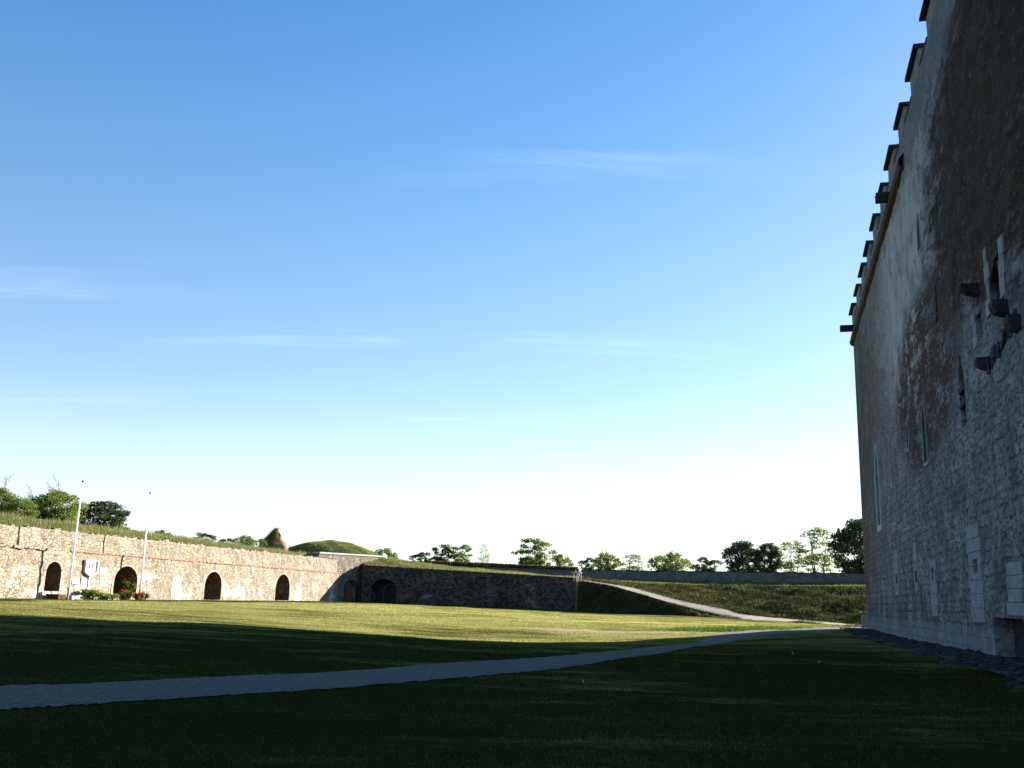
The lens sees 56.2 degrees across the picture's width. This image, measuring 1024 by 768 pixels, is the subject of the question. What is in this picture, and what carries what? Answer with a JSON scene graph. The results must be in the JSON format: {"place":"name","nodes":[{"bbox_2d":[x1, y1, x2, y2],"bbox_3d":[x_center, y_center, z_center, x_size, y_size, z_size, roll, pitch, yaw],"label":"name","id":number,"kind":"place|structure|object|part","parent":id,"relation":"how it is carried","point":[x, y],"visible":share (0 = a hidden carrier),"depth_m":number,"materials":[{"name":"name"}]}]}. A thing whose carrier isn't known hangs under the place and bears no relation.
{"place":"outdoors","nodes":[
{"label":"outdoors","id":0,"kind":"place"},
{"bbox_2d":[287,540,377,554],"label":"grass mound","id":1,"kind":"object","parent":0,"point":[326,550],"depth_m":174.98,"materials":[{"name":"green plant"}]},
{"bbox_2d":[0,627,861,709],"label":"gravel path","id":2,"kind":"structure","parent":0,"point":[26,696],"depth_m":14.41,"materials":[{"name":"grey gravel"}]},
{"bbox_2d":[364,558,515,573],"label":"terrace","id":3,"kind":"structure","parent":0,"point":[392,563],"depth_m":165.81,"materials":[{"name":"green plant"}]},
{"bbox_2d":[363,557,576,577],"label":"terrace grass","id":4,"kind":"structure","parent":3,"relation":"on","point":[433,566],"depth_m":164.75,"materials":[{"name":"green plant"}]},
{"bbox_2d":[0,0,926,572],"label":"sky","id":5,"kind":"structure","parent":0,"point":[407,277],"materials":[{"name":"blue"}]},
{"bbox_2d":[0,598,1023,767],"bbox_3d":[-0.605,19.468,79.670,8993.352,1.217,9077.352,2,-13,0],"label":"lawn","id":6,"kind":"structure","parent":0,"point":[439,739],"depth_m":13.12,"materials":[{"name":"green plant"}]},
{"bbox_2d":[46,594,66,598],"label":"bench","id":7,"kind":"object","parent":6,"relation":"on","point":[55,596],"visible":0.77,"depth_m":86.49,"materials":[{"name":"white stone"}]},
{"bbox_2d":[66,480,83,598],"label":"flagpole","id":8,"kind":"object","parent":6,"relation":"on","point":[70,576],"visible":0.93,"depth_m":88.44,"materials":[{"name":"white metal"}]},
{"bbox_2d":[69,594,125,599],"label":"flower bed border","id":9,"kind":"object","parent":6,"relation":"on","point":[80,597],"visible":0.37,"depth_m":91.69,"materials":[{"name":"white stone"}]},
{"bbox_2d":[77,589,105,599],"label":"hosta","id":10,"kind":"object","parent":9,"relation":"on","point":[88,593],"visible":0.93,"depth_m":90.92,"materials":[{"name":"green plant"}]},
{"bbox_2d":[102,592,118,599],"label":"shrub","id":11,"kind":"object","parent":9,"relation":"on","point":[109,596],"visible":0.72,"depth_m":93.33,"materials":[{"name":"green plant"}]},
{"bbox_2d":[118,590,134,599],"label":"flower shrub","id":12,"kind":"object","parent":9,"relation":"on","point":[127,594],"visible":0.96,"depth_m":96.56,"materials":[{"name":"green plant"}]},
{"bbox_2d":[122,579,137,591],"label":"tall plant","id":13,"kind":"object","parent":6,"relation":"on","point":[128,587],"visible":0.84,"depth_m":98.79,"materials":[{"name":"green plant"}]},
{"bbox_2d":[132,592,144,599],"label":"flower shrub","id":14,"kind":"object","parent":6,"relation":"on","point":[139,596],"visible":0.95,"depth_m":98.17,"materials":[{"name":"red plant"}]},
{"bbox_2d":[139,492,150,592],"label":"flagpole","id":15,"kind":"object","parent":6,"relation":"on","point":[140,586],"visible":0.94,"depth_m":100.20,"materials":[{"name":"white metal"}]},
{"bbox_2d":[0,524,338,600],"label":"rampart wall","id":16,"kind":"structure","parent":6,"relation":"on","point":[35,562],"depth_m":105.52,"materials":[{"name":"stone"}]},
{"bbox_2d":[83,559,98,588],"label":"shield sign","id":17,"kind":"object","parent":16,"relation":"attached to","point":[90,568],"visible":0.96,"depth_m":93.27,"materials":[{"name":"white metal"}]},
{"bbox_2d":[0,517,302,554],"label":"rampart top","id":18,"kind":"object","parent":16,"relation":"on","point":[169,539],"visible":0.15,"depth_m":101.25,"materials":[{"name":"green plant"}]},
{"bbox_2d":[1,471,15,497],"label":"bare sapling","id":19,"kind":"object","parent":18,"relation":"on","point":[6,481],"visible":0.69,"depth_m":109.68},
{"bbox_2d":[0,486,20,513],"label":"bushy tree","id":20,"kind":"object","parent":18,"relation":"on","point":[9,498],"visible":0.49,"depth_m":103.14,"materials":[{"name":"green plant"}]},
{"bbox_2d":[1,497,39,517],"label":"bushy tree","id":21,"kind":"object","parent":18,"relation":"on","point":[17,507],"visible":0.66,"depth_m":98.72,"materials":[{"name":"green plant"}]},
{"bbox_2d":[24,488,88,523],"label":"bushy tree","id":22,"kind":"object","parent":18,"relation":"on","point":[52,502],"visible":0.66,"depth_m":103.73,"materials":[{"name":"green plant"}]},
{"bbox_2d":[75,500,130,528],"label":"broadleaf tree","id":23,"kind":"object","parent":18,"relation":"on","point":[105,511],"visible":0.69,"depth_m":110.13,"materials":[{"name":"green plant"}]},
{"bbox_2d":[0,509,307,555],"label":"rampart weeds","id":24,"kind":"object","parent":18,"relation":"on","point":[98,530],"visible":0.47,"depth_m":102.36,"materials":[{"name":"green plant"}]},
{"bbox_2d":[152,530,171,535],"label":"shrub","id":25,"kind":"object","parent":18,"relation":"on","point":[162,532],"visible":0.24,"depth_m":120.10,"materials":[{"name":"green plant"}]},
{"bbox_2d":[195,532,216,540],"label":"layered tree","id":26,"kind":"object","parent":18,"relation":"on","point":[204,535],"visible":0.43,"depth_m":131.99,"materials":[{"name":"green plant"}]},
{"bbox_2d":[220,538,234,542],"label":"shrub","id":27,"kind":"object","parent":18,"relation":"on","point":[225,540],"visible":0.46,"depth_m":142.01,"materials":[{"name":"green plant"}]},
{"bbox_2d":[231,534,257,545],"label":"dome shrub","id":28,"kind":"object","parent":18,"relation":"on","point":[250,540],"visible":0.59,"depth_m":143.44,"materials":[{"name":"green plant"}]},
{"bbox_2d":[256,538,267,547],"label":"shrub","id":29,"kind":"object","parent":18,"relation":"on","point":[264,542],"visible":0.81,"depth_m":147.80,"materials":[{"name":"green plant"}]},
{"bbox_2d":[258,527,288,550],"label":"ruined stump","id":30,"kind":"object","parent":18,"relation":"on","point":[273,538],"visible":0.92,"depth_m":155.15,"materials":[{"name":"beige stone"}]},
{"bbox_2d":[307,552,385,601],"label":"bastion flank","id":31,"kind":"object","parent":6,"relation":"on","point":[349,568],"visible":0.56,"depth_m":162.03,"materials":[{"name":"stone"}]},
{"bbox_2d":[345,582,351,601],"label":"door","id":32,"kind":"structure","parent":31,"relation":"in","point":[349,587],"depth_m":162.48,"materials":[{"name":"brown wood"}]},
{"bbox_2d":[360,565,583,610],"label":"retaining wall","id":33,"kind":"structure","parent":6,"relation":"on","point":[403,585],"depth_m":158.43,"materials":[{"name":"stone"}]},
{"bbox_2d":[628,624,822,632],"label":"tall grass","id":34,"kind":"structure","parent":6,"relation":"on","point":[736,628],"depth_m":66.56,"materials":[{"name":"green plant"}]},
{"bbox_2d":[861,615,866,627],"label":"service cabinet","id":35,"kind":"object","parent":6,"relation":"on","point":[863,621],"visible":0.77,"depth_m":104.26,"materials":[{"name":"metal"}]},
{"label":"door","id":36,"kind":"part","parent":35,"relation":"part of","materials":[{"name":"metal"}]},
{"bbox_2d":[840,0,1023,657],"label":"castle","id":37,"kind":"structure","parent":6,"relation":"on","point":[936,327],"depth_m":34.92,"materials":[{"name":"stone"}]},
{"bbox_2d":[840,627,1023,689],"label":"stone apron","id":38,"kind":"object","parent":6,"relation":"on","point":[1000,672],"visible":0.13,"depth_m":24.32,"materials":[{"name":"grey stone"}]},
{"bbox_2d":[577,580,860,626],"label":"bank","id":39,"kind":"structure","parent":0,"point":[637,597],"depth_m":143.18,"materials":[{"name":"green plant"}]},
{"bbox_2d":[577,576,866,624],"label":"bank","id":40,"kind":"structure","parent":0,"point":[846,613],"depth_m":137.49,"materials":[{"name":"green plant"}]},
{"bbox_2d":[584,580,860,625],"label":"ramp path","id":41,"kind":"structure","parent":0,"point":[707,608],"depth_m":134.99,"materials":[{"name":"grey concrete"}]},
{"bbox_2d":[591,578,864,585],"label":"terrace","id":42,"kind":"structure","parent":0,"point":[750,583],"depth_m":154.32,"materials":[{"name":"green plant"}]},
{"bbox_2d":[581,570,864,581],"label":"parapet wall","id":43,"kind":"structure","parent":42,"relation":"on","point":[724,576],"depth_m":159.46,"materials":[{"name":"grey stone"}]},
{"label":"outer hill","id":44,"kind":"structure","parent":0,"visible":0},
{"bbox_2d":[375,547,399,558],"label":"shrub","id":45,"kind":"object","parent":44,"relation":"on","point":[387,551],"visible":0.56,"depth_m":203.45,"materials":[{"name":"green plant"}]},
{"bbox_2d":[408,552,433,562],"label":"layered tree","id":46,"kind":"object","parent":44,"relation":"on","point":[419,556],"visible":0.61,"depth_m":222.02,"materials":[{"name":"green plant"}]},
{"bbox_2d":[431,544,451,561],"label":"layered tree","id":47,"kind":"object","parent":44,"relation":"on","point":[445,548],"visible":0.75,"depth_m":224.94,"materials":[{"name":"green plant"}]},
{"bbox_2d":[447,544,472,561],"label":"layered tree","id":48,"kind":"object","parent":44,"relation":"on","point":[459,555],"visible":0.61,"depth_m":225.29,"materials":[{"name":"green plant"}]},
{"bbox_2d":[476,544,492,562],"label":"wispy shrub","id":49,"kind":"object","parent":44,"relation":"on","point":[481,554],"visible":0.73,"depth_m":224.08,"materials":[{"name":"green plant"}]},
{"bbox_2d":[444,565,579,576],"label":"parapet wall","id":50,"kind":"structure","parent":44,"relation":"on","point":[555,572],"depth_m":183.19,"materials":[{"name":"grey stone"}]},
{"bbox_2d":[426,560,579,570],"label":"brambles","id":51,"kind":"object","parent":50,"relation":"on","point":[472,564],"visible":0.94,"depth_m":187.06,"materials":[{"name":"green plant"}]},
{"bbox_2d":[511,537,558,564],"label":"layered tree","id":52,"kind":"object","parent":44,"relation":"on","point":[536,559],"visible":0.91,"depth_m":219.64,"materials":[{"name":"green plant"}]},
{"bbox_2d":[544,553,574,566],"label":"shrub","id":53,"kind":"object","parent":44,"relation":"on","point":[558,560],"visible":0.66,"depth_m":215.91,"materials":[{"name":"green plant"}]},
{"bbox_2d":[577,557,594,571],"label":"layered tree","id":54,"kind":"object","parent":44,"relation":"on","point":[586,564],"visible":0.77,"depth_m":248.58,"materials":[{"name":"green plant"}]},
{"bbox_2d":[590,550,620,569],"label":"dome shrub","id":55,"kind":"object","parent":44,"relation":"on","point":[605,558],"visible":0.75,"depth_m":245.39,"materials":[{"name":"green plant"}]},
{"bbox_2d":[618,554,646,570],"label":"airy tree","id":56,"kind":"object","parent":44,"relation":"on","point":[633,567],"visible":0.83,"depth_m":240.90,"materials":[{"name":"green plant"}]},
{"bbox_2d":[644,550,692,570],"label":"dome shrub","id":57,"kind":"object","parent":44,"relation":"on","point":[670,565],"visible":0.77,"depth_m":232.85,"materials":[{"name":"green plant"}]},
{"bbox_2d":[689,564,697,570],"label":"shrub","id":58,"kind":"object","parent":44,"relation":"on","point":[692,568],"visible":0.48,"depth_m":231.49,"materials":[{"name":"green plant"}]},
{"bbox_2d":[694,556,722,570],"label":"layered tree","id":59,"kind":"object","parent":44,"relation":"on","point":[706,562],"visible":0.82,"depth_m":228.37,"materials":[{"name":"green plant"}]},
{"bbox_2d":[721,540,763,571],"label":"broadleaf tree","id":60,"kind":"object","parent":44,"relation":"on","point":[743,561],"visible":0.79,"depth_m":220.01,"materials":[{"name":"green plant"}]},
{"bbox_2d":[753,543,782,571],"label":"broadleaf tree","id":61,"kind":"object","parent":44,"relation":"on","point":[771,552],"visible":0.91,"depth_m":216.10,"materials":[{"name":"green plant"}]},
{"bbox_2d":[774,540,812,572],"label":"airy tree","id":62,"kind":"object","parent":44,"relation":"on","point":[788,563],"visible":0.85,"depth_m":214.32,"materials":[{"name":"green plant"}]},
{"bbox_2d":[794,526,834,572],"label":"airy tree","id":63,"kind":"object","parent":44,"relation":"on","point":[817,559],"visible":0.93,"depth_m":210.20,"materials":[{"name":"green plant"}]},
{"bbox_2d":[826,518,864,572],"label":"broadleaf tree","id":64,"kind":"object","parent":44,"relation":"on","point":[848,535],"visible":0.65,"depth_m":201.05,"materials":[{"name":"green plant"}]}
]}

